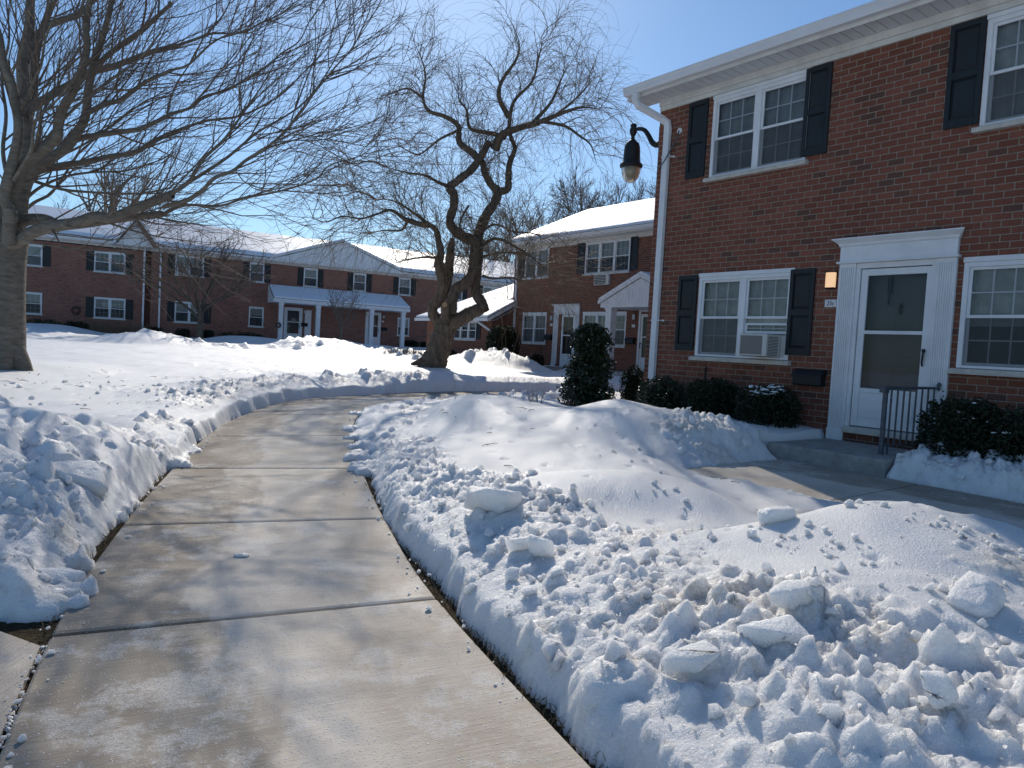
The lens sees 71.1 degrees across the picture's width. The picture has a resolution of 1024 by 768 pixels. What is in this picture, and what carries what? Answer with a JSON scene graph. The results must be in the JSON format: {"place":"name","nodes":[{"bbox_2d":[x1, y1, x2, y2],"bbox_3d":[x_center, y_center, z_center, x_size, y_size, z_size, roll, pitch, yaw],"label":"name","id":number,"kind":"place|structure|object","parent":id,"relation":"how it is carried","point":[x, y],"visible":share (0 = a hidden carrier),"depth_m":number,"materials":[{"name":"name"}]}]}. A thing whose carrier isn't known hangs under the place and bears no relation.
{"place":"outdoors","nodes":[
{"label":"outdoors","id":0,"kind":"place"},
{"bbox_2d":[0,631,39,736],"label":"side pavement","id":1,"kind":"structure","parent":0,"point":[16,661],"depth_m":2.95,"materials":[{"name":"concrete"}]},
{"bbox_2d":[0,391,589,767],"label":"path","id":2,"kind":"structure","parent":0,"point":[309,632],"depth_m":3.28,"materials":[{"name":"concrete"}]},
{"bbox_2d":[234,553,249,556],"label":"snow block","id":3,"kind":"object","parent":2,"relation":"on","point":[241,555],"depth_m":4.47,"materials":[{"name":"white snow"}]},
{"bbox_2d":[0,417,607,767],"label":"soil","id":4,"kind":"structure","parent":0,"point":[31,632],"depth_m":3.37,"materials":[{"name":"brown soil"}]},
{"bbox_2d":[0,0,464,370],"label":"bare tree","id":5,"kind":"object","parent":4,"relation":"on","point":[28,163],"visible":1,"depth_m":11.67,"materials":[{"name":"grey plant"}]},
{"bbox_2d":[551,322,618,406],"bbox_3d":[1.402,-0.212,12.757,1.176,1.803,1.121,5,3,27],"label":"holly bush","id":6,"kind":"object","parent":4,"relation":"on","point":[589,365],"visible":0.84,"depth_m":12.55,"materials":[{"name":"green plant"}]},
{"bbox_2d":[623,0,1023,449],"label":"brick house","id":7,"kind":"structure","parent":4,"relation":"on","point":[872,153],"depth_m":9.38,"materials":[{"name":"red brick"}]},
{"bbox_2d":[620,123,681,182],"bbox_3d":[2.405,-4.080,12.334,0.404,1.050,1.469,2,3,-30],"label":"wall lamp","id":8,"kind":"object","parent":7,"relation":"attached to","point":[631,165],"visible":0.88,"depth_m":12.67,"materials":[{"name":"metal"}]},
{"bbox_2d":[688,268,794,365],"bbox_3d":[3.450,-1.004,10.755,0.197,1.375,1.740,1,4,-37],"label":"window","id":9,"kind":"structure","parent":7,"relation":"in","point":[737,303],"depth_m":10.77,"materials":[{"name":"white glass"}]},
{"bbox_2d":[703,67,811,182],"bbox_3d":[3.628,-3.764,10.588,0.197,1.335,1.730,1,4,-37],"label":"window","id":10,"kind":"structure","parent":7,"relation":"in","point":[760,130],"depth_m":10.57,"materials":[{"name":"glass"}]},
{"bbox_2d":[739,334,785,357],"bbox_3d":[3.610,-0.546,10.269,0.397,0.325,0.560,1,4,-37],"label":"air conditioner","id":11,"kind":"object","parent":7,"relation":"attached to","point":[766,345],"visible":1,"depth_m":10.17,"materials":[{"name":"beige plastic"}]},
{"bbox_2d":[791,368,826,386],"bbox_3d":[4.050,-0.089,9.795,0.158,0.230,0.430,1,4,-37],"label":"mailbox","id":12,"kind":"object","parent":7,"relation":"attached to","point":[810,377],"visible":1,"depth_m":9.73,"materials":[{"name":"metal"}]},
{"bbox_2d":[823,271,837,288],"bbox_3d":[4.265,-1.394,9.600,0.090,0.235,0.156,1,4,-37],"label":"wall light","id":13,"kind":"object","parent":7,"relation":"attached to","point":[831,280],"visible":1,"depth_m":9.56,"materials":[{"name":"glass"}]},
{"bbox_2d":[824,299,836,306],"bbox_3d":[4.284,-1.084,9.634,0.015,0.105,0.170,1,4,-38],"label":"number plate","id":14,"kind":"object","parent":7,"relation":"attached to","point":[830,302],"visible":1,"depth_m":9.63,"materials":[{"name":"white paint"}]},
{"bbox_2d":[850,266,931,432],"bbox_3d":[4.814,-0.442,9.051,0.264,2.030,0.885,1,4,-37],"label":"storm door","id":15,"kind":"structure","parent":7,"relation":"in","point":[891,346],"depth_m":9.13,"materials":[{"name":"white paint"}]},
{"bbox_2d":[948,254,1023,377],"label":"window","id":16,"kind":"structure","parent":7,"relation":"in","point":[992,301],"depth_m":8.22,"materials":[{"name":"white glass"}]},
{"bbox_2d":[971,4,1023,134],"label":"window","id":17,"kind":"structure","parent":7,"relation":"in","point":[1002,102],"depth_m":8.13,"materials":[{"name":"white paint"}]},
{"bbox_2d":[767,438,909,477],"bbox_3d":[4.110,0.973,8.657,1.460,0.410,1.420,1,4,-37],"label":"doorstep","id":18,"kind":"object","parent":4,"relation":"on","point":[862,458],"visible":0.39,"depth_m":8.28,"materials":[{"name":"concrete"}]},
{"bbox_2d":[878,382,941,454],"bbox_3d":[4.589,0.395,8.294,1.038,0.870,0.086,2,3,-27],"label":"railing","id":19,"kind":"object","parent":18,"relation":"on","point":[885,390],"visible":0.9,"depth_m":8.20,"materials":[{"name":"metal"}]},
{"bbox_2d":[912,390,1010,457],"bbox_3d":[4.929,0.588,7.864,0.966,1.012,0.893,3,3,0],"label":"clipped shrub","id":20,"kind":"object","parent":4,"relation":"on","point":[956,421],"visible":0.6,"depth_m":7.67,"materials":[{"name":"green plant"}]},
{"bbox_2d":[972,403,1023,462],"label":"clipped shrub","id":21,"kind":"object","parent":4,"relation":"on","point":[1013,446],"visible":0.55,"depth_m":7.30,"materials":[{"name":"green plant"}]},
{"bbox_2d":[0,0,873,262],"label":"sky","id":22,"kind":"structure","parent":0,"point":[665,36],"materials":[{"name":"blue"}]},
{"bbox_2d":[0,323,1023,767],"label":"snow","id":23,"kind":"structure","parent":0,"point":[554,447],"depth_m":4.04,"materials":[{"name":"white snow"}]},
{"bbox_2d":[26,318,60,324],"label":"clipped shrub","id":24,"kind":"object","parent":23,"relation":"on","point":[39,320],"visible":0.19,"depth_m":39.97,"materials":[{"name":"green plant"}]},
{"bbox_2d":[35,567,85,583],"bbox_3d":[-2.385,1.048,3.782,0.134,0.150,0.257,28,1,40],"label":"snow block","id":25,"kind":"object","parent":23,"relation":"on","point":[58,575],"depth_m":3.77,"materials":[{"name":"white snow"}]},
{"bbox_2d":[61,321,89,329],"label":"clipped shrub","id":26,"kind":"object","parent":23,"relation":"on","point":[80,324],"visible":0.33,"depth_m":40.80,"materials":[{"name":"green plant"}]},
{"bbox_2d":[52,460,108,495],"bbox_3d":[-3.094,0.678,5.096,0.424,0.240,0.307,15,8,-29],"label":"snow block","id":27,"kind":"object","parent":23,"relation":"on","point":[89,474],"depth_m":5.04,"materials":[{"name":"white snow"}]},
{"bbox_2d":[81,319,121,333],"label":"bush","id":28,"kind":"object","parent":23,"relation":"on","point":[104,328],"depth_m":41.45,"materials":[{"name":"brown"}]},
{"bbox_2d":[53,121,183,213],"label":"bare tree","id":29,"kind":"object","parent":23,"relation":"on","point":[106,207],"visible":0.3,"depth_m":61.17,"materials":[{"name":"brown plant"}]},
{"bbox_2d":[117,321,150,332],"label":"bush","id":30,"kind":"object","parent":23,"relation":"on","point":[125,328],"depth_m":42.20,"materials":[{"name":"brown"}]},
{"bbox_2d":[145,326,163,331],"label":"clipped shrub","id":31,"kind":"object","parent":23,"relation":"on","point":[155,328],"visible":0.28,"depth_m":42.80,"materials":[{"name":"green plant"}]},
{"bbox_2d":[175,328,190,337],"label":"clipped shrub","id":32,"kind":"object","parent":23,"relation":"on","point":[183,331],"visible":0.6,"depth_m":43.52,"materials":[{"name":"green plant"}]},
{"bbox_2d":[101,221,279,339],"bbox_3d":[-17.133,-5.525,39.253,8.420,7.309,7.045,2,3,-18],"label":"bare tree","id":33,"kind":"object","parent":23,"relation":"on","point":[202,308],"visible":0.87,"depth_m":38.67,"materials":[{"name":"brown plant"}]},
{"bbox_2d":[203,329,213,337],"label":"clipped shrub","id":34,"kind":"object","parent":23,"relation":"on","point":[208,333],"visible":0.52,"depth_m":44.21,"materials":[{"name":"green plant"}]},
{"bbox_2d":[218,331,261,336],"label":"clipped shrub","id":35,"kind":"object","parent":23,"relation":"on","point":[248,334],"visible":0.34,"depth_m":44.97,"materials":[{"name":"green plant"}]},
{"bbox_2d":[26,205,514,346],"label":"brick house","id":36,"kind":"structure","parent":23,"relation":"on","point":[91,289],"depth_m":46.22,"materials":[{"name":"brown brick"}]},
{"bbox_2d":[26,292,42,315],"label":"window","id":37,"kind":"structure","parent":36,"relation":"in","point":[33,300],"depth_m":40.84,"materials":[{"name":"white paint"}]},
{"bbox_2d":[27,244,42,267],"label":"window","id":38,"kind":"structure","parent":36,"relation":"in","point":[36,260],"depth_m":40.65,"materials":[{"name":"glass"}]},
{"bbox_2d":[71,306,80,314],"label":"wreath","id":39,"kind":"object","parent":36,"relation":"attached to","point":[72,309],"visible":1,"depth_m":41.69,"materials":[{"name":"green"}]},
{"bbox_2d":[93,251,125,274],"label":"window","id":40,"kind":"structure","parent":36,"relation":"in","point":[99,267],"depth_m":42.38,"materials":[{"name":"grey glass"}]},
{"bbox_2d":[93,297,125,319],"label":"window","id":41,"kind":"structure","parent":36,"relation":"in","point":[104,308],"depth_m":42.63,"materials":[{"name":"white paint"}]},
{"bbox_2d":[173,301,203,323],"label":"window","id":42,"kind":"structure","parent":36,"relation":"in","point":[182,315],"depth_m":44.65,"materials":[{"name":"white paint"}]},
{"bbox_2d":[175,254,204,277],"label":"window","id":43,"kind":"structure","parent":36,"relation":"in","point":[180,256],"depth_m":44.48,"materials":[{"name":"grey glass"}]},
{"bbox_2d":[247,306,263,327],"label":"window","id":44,"kind":"structure","parent":36,"relation":"in","point":[255,319],"depth_m":46.73,"materials":[{"name":"white paint"}]},
{"bbox_2d":[249,262,264,282],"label":"window","id":45,"kind":"structure","parent":36,"relation":"in","point":[261,280],"depth_m":46.48,"materials":[{"name":"grey glass"}]},
{"bbox_2d":[285,309,300,338],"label":"storm door","id":46,"kind":"structure","parent":36,"relation":"in","point":[293,316],"depth_m":47.85,"materials":[{"name":"white paint"}]},
{"bbox_2d":[302,267,317,287],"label":"window","id":47,"kind":"structure","parent":36,"relation":"in","point":[311,281],"depth_m":48.22,"materials":[{"name":"grey glass"}]},
{"bbox_2d":[352,272,366,292],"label":"window","id":48,"kind":"structure","parent":36,"relation":"in","point":[360,278],"depth_m":49.78,"materials":[{"name":"grey glass"}]},
{"bbox_2d":[366,313,379,344],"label":"storm door","id":49,"kind":"structure","parent":36,"relation":"in","point":[376,317],"depth_m":50.57,"materials":[{"name":"white paint"}]},
{"bbox_2d":[396,317,409,336],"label":"window","id":50,"kind":"structure","parent":36,"relation":"in","point":[399,318],"depth_m":51.63,"materials":[{"name":"white paint"}]},
{"bbox_2d":[398,277,410,295],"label":"window","id":51,"kind":"structure","parent":36,"relation":"in","point":[405,289],"depth_m":51.43,"materials":[{"name":"grey glass"}]},
{"bbox_2d":[452,283,461,300],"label":"window","id":52,"kind":"structure","parent":36,"relation":"in","point":[460,294],"depth_m":53.50,"materials":[{"name":"white paint"}]},
{"bbox_2d":[483,286,500,293],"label":"window","id":53,"kind":"structure","parent":36,"relation":"in","point":[487,288],"depth_m":54.63,"materials":[{"name":"white paint"}]},
{"bbox_2d":[325,285,368,339],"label":"bare shrub","id":54,"kind":"object","parent":23,"relation":"on","point":[341,324],"visible":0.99,"depth_m":43.51,"materials":[{"name":"brown plant"}]},
{"bbox_2d":[384,346,414,354],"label":"dormant shrub","id":55,"kind":"object","parent":23,"relation":"on","point":[390,351],"visible":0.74,"depth_m":32.91,"materials":[{"name":"brown plant"}]},
{"bbox_2d":[404,340,418,346],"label":"clipped shrub","id":56,"kind":"object","parent":23,"relation":"on","point":[410,343],"visible":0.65,"depth_m":50.60,"materials":[{"name":"green plant"}]},
{"bbox_2d":[402,346,425,355],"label":"dormant shrub","id":57,"kind":"object","parent":23,"relation":"on","point":[415,352],"visible":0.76,"depth_m":32.82,"materials":[{"name":"brown plant"}]},
{"bbox_2d":[419,341,425,347],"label":"clipped shrub","id":58,"kind":"object","parent":23,"relation":"on","point":[423,344],"visible":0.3,"depth_m":51.21,"materials":[{"name":"green plant"}]},
{"bbox_2d":[245,0,654,372],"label":"willow tree","id":59,"kind":"object","parent":23,"relation":"on","point":[449,320],"visible":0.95,"depth_m":23.44,"materials":[{"name":"brown plant"}]},
{"bbox_2d":[414,284,516,353],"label":"brick wing","id":60,"kind":"structure","parent":23,"relation":"on","point":[470,334],"depth_m":32.68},
{"bbox_2d":[454,321,475,340],"bbox_3d":[-2.108,-2.483,33.099,0.385,0.955,2.040,1,4,-37],"label":"window","id":61,"kind":"structure","parent":60,"relation":"in","point":[467,332],"depth_m":33.00,"materials":[{"name":"white paint"}]},
{"bbox_2d":[448,212,512,262],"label":"bare tree","id":62,"kind":"object","parent":23,"relation":"on","point":[492,259],"visible":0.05,"depth_m":78.45,"materials":[{"name":"brown plant"}]},
{"bbox_2d":[464,485,521,513],"bbox_3d":[-0.105,0.777,4.766,0.413,0.168,0.311,8,-6,-12],"label":"snow block","id":63,"kind":"object","parent":23,"relation":"on","point":[498,501],"depth_m":4.66,"materials":[{"name":"white snow"}]},
{"bbox_2d":[485,324,520,354],"bbox_3d":[-0.363,-1.617,29.554,1.561,1.734,1.273,3,3,0],"label":"clipped shrub","id":64,"kind":"object","parent":23,"relation":"on","point":[511,337],"visible":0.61,"depth_m":29.27,"materials":[{"name":"green plant"}]},
{"bbox_2d":[505,536,528,551],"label":"snow block","id":65,"kind":"object","parent":23,"relation":"on","point":[517,544],"depth_m":4.06,"materials":[{"name":"white snow"}]},
{"bbox_2d":[474,182,595,261],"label":"bare tree","id":66,"kind":"object","parent":23,"relation":"on","point":[529,223],"visible":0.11,"depth_m":71.71,"materials":[{"name":"brown plant"}]},
{"bbox_2d":[526,390,547,402],"bbox_3d":[0.406,0.197,11.203,0.371,0.234,0.232,3,3,0],"label":"dry tuft","id":67,"kind":"object","parent":23,"relation":"on","point":[536,396],"visible":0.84,"depth_m":11.20,"materials":[{"name":"brown plant"}]},
{"bbox_2d":[530,353,545,365],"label":"clipped shrub","id":68,"kind":"object","parent":23,"relation":"on","point":[538,358],"visible":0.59,"depth_m":27.89,"materials":[{"name":"green plant"}]},
{"bbox_2d":[528,534,553,557],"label":"snow block","id":69,"kind":"object","parent":23,"relation":"on","point":[538,546],"depth_m":3.96,"materials":[{"name":"white snow"}]},
{"bbox_2d":[544,366,566,370],"bbox_3d":[1.477,-0.509,28.846,1.590,0.400,1.800,1,4,-37],"label":"doorstep","id":70,"kind":"object","parent":23,"relation":"on","point":[554,368],"visible":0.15,"depth_m":27.93,"materials":[{"name":"concrete"}]},
{"bbox_2d":[563,396,580,406],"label":"dry tuft","id":71,"kind":"object","parent":23,"relation":"on","point":[568,401],"visible":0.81,"depth_m":11.96,"materials":[{"name":"brown plant"}]},
{"bbox_2d":[502,198,654,377],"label":"brick house","id":72,"kind":"structure","parent":23,"relation":"on","point":[627,224],"depth_m":28.23,"materials":[{"name":"red brick"}]},
{"bbox_2d":[521,312,546,344],"bbox_3d":[0.959,-2.396,30.915,0.197,1.375,1.730,1,4,-37],"label":"window","id":73,"kind":"structure","parent":72,"relation":"in","point":[536,337],"depth_m":30.90,"materials":[{"name":"white glass"}]},
{"bbox_2d":[522,248,549,279],"bbox_3d":[1.077,-5.183,30.826,0.197,1.355,1.710,1,4,-37],"label":"window","id":74,"kind":"structure","parent":72,"relation":"in","point":[547,251],"depth_m":30.80,"materials":[{"name":"white paint"}]},
{"bbox_2d":[543,334,552,339],"bbox_3d":[1.500,-1.965,30.042,0.158,0.230,0.430,1,4,-37],"label":"mailbox","id":75,"kind":"object","parent":72,"relation":"attached to","point":[547,336],"visible":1,"depth_m":29.97,"materials":[{"name":"metal"}]},
{"bbox_2d":[559,315,574,366],"bbox_3d":[2.326,-1.765,29.254,0.204,2.120,0.800,1,4,-37],"label":"storm door","id":76,"kind":"structure","parent":72,"relation":"in","point":[564,346],"depth_m":29.41,"materials":[{"name":"white paint"}]},
{"bbox_2d":[594,274,610,285],"bbox_3d":[3.462,-4.006,27.570,0.112,0.400,0.800,1,4,-37],"label":"air conditioner","id":77,"kind":"object","parent":72,"relation":"attached to","point":[605,278],"visible":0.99,"depth_m":27.47,"materials":[{"name":"beige plastic"}]},
{"bbox_2d":[582,311,626,347],"bbox_3d":[3.521,-2.100,27.562,0.197,1.355,2.470,1,4,-37],"label":"window","id":78,"kind":"structure","parent":72,"relation":"in","point":[620,331],"depth_m":27.07,"materials":[{"name":"white glass"}]},
{"bbox_2d":[582,238,630,275],"bbox_3d":[3.725,-4.874,27.516,0.385,1.355,2.510,1,4,-37],"label":"window","id":79,"kind":"structure","parent":72,"relation":"in","point":[619,249],"depth_m":27.53,"materials":[{"name":"grey glass"}]},
{"bbox_2d":[624,337,635,343],"bbox_3d":[4.326,-1.596,26.343,0.158,0.230,0.430,1,4,-37],"label":"mailbox","id":80,"kind":"object","parent":72,"relation":"attached to","point":[628,340],"visible":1,"depth_m":26.28,"materials":[{"name":"metal"}]},
{"bbox_2d":[638,314,647,371],"bbox_3d":[4.968,-1.467,25.749,0.264,2.080,0.900,1,4,-37],"label":"storm door","id":81,"kind":"structure","parent":72,"relation":"in","point":[641,361],"depth_m":26.02,"materials":[{"name":"white paint"}]},
{"bbox_2d":[542,158,654,220],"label":"bare tree","id":82,"kind":"object","parent":23,"relation":"on","point":[585,197],"visible":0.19,"depth_m":65.13,"materials":[{"name":"brown plant"}]},
{"bbox_2d":[587,178,655,206],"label":"bare tree","id":83,"kind":"object","parent":23,"relation":"on","point":[642,182],"visible":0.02,"depth_m":61.55,"materials":[{"name":"brown plant"}]},
{"bbox_2d":[619,365,643,401],"bbox_3d":[2.166,0.043,12.798,0.514,0.798,0.471,3,3,0],"label":"clipped shrub","id":84,"kind":"object","parent":23,"relation":"on","point":[631,383],"visible":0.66,"depth_m":12.70,"materials":[{"name":"green plant"}]},
{"bbox_2d":[634,376,685,408],"bbox_3d":[2.331,0.214,11.246,0.854,0.735,0.744,3,3,0],"label":"clipped shrub","id":85,"kind":"object","parent":23,"relation":"on","point":[660,394],"visible":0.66,"depth_m":11.09,"materials":[{"name":"green plant"}]},
{"bbox_2d":[661,640,721,672],"bbox_3d":[0.671,1.032,2.670,0.221,0.090,0.122,-13,13,-16],"label":"snow block","id":86,"kind":"object","parent":23,"relation":"on","point":[698,656],"depth_m":2.65,"materials":[{"name":"white snow"}]},
{"bbox_2d":[680,377,742,417],"bbox_3d":[2.941,0.244,10.521,0.921,0.721,0.840,3,3,0],"label":"clipped shrub","id":87,"kind":"object","parent":23,"relation":"on","point":[715,397],"visible":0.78,"depth_m":10.34,"materials":[{"name":"green plant"}]},
{"bbox_2d":[734,684,759,706],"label":"snow block","id":88,"kind":"object","parent":23,"relation":"on","point":[746,696],"depth_m":2.42,"materials":[{"name":"white snow"}]},
{"bbox_2d":[732,384,804,428],"bbox_3d":[3.496,0.371,9.759,0.985,0.741,0.849,3,3,0],"label":"clipped shrub","id":89,"kind":"object","parent":23,"relation":"on","point":[776,404],"visible":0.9,"depth_m":9.55,"materials":[{"name":"green plant"}]},
{"bbox_2d":[737,614,808,648],"bbox_3d":[1.001,0.963,2.734,0.266,0.098,0.145,-8,20,15],"label":"snow block","id":90,"kind":"object","parent":23,"relation":"on","point":[765,633],"depth_m":2.72,"materials":[{"name":"white snow"}]},
{"bbox_2d":[758,506,796,523],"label":"snow block","id":91,"kind":"object","parent":23,"relation":"on","point":[770,515],"depth_m":4.08,"materials":[{"name":"white snow"}]},
{"bbox_2d":[768,580,824,609],"bbox_3d":[1.175,0.877,2.959,0.219,0.214,0.125,-5,12,17],"label":"snow block","id":92,"kind":"object","parent":23,"relation":"on","point":[790,594],"depth_m":2.93,"materials":[{"name":"white snow"}]},
{"bbox_2d":[917,670,958,708],"bbox_3d":[1.345,0.978,2.292,0.152,0.100,0.084,2,3,-17],"label":"snow block","id":93,"kind":"object","parent":23,"relation":"on","point":[940,689],"depth_m":2.27,"materials":[{"name":"white snow"}]},
{"bbox_2d":[946,571,1007,617],"bbox_3d":[1.962,0.914,3.047,0.253,0.166,0.196,-12,17,-33],"label":"snow block","id":94,"kind":"object","parent":23,"relation":"on","point":[976,594],"depth_m":3.00,"materials":[{"name":"white snow"}]},
{"bbox_2d":[689,458,1023,528],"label":"walkway","id":95,"kind":"structure","parent":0,"point":[826,483],"depth_m":6.98,"materials":[{"name":"concrete"}]}
]}

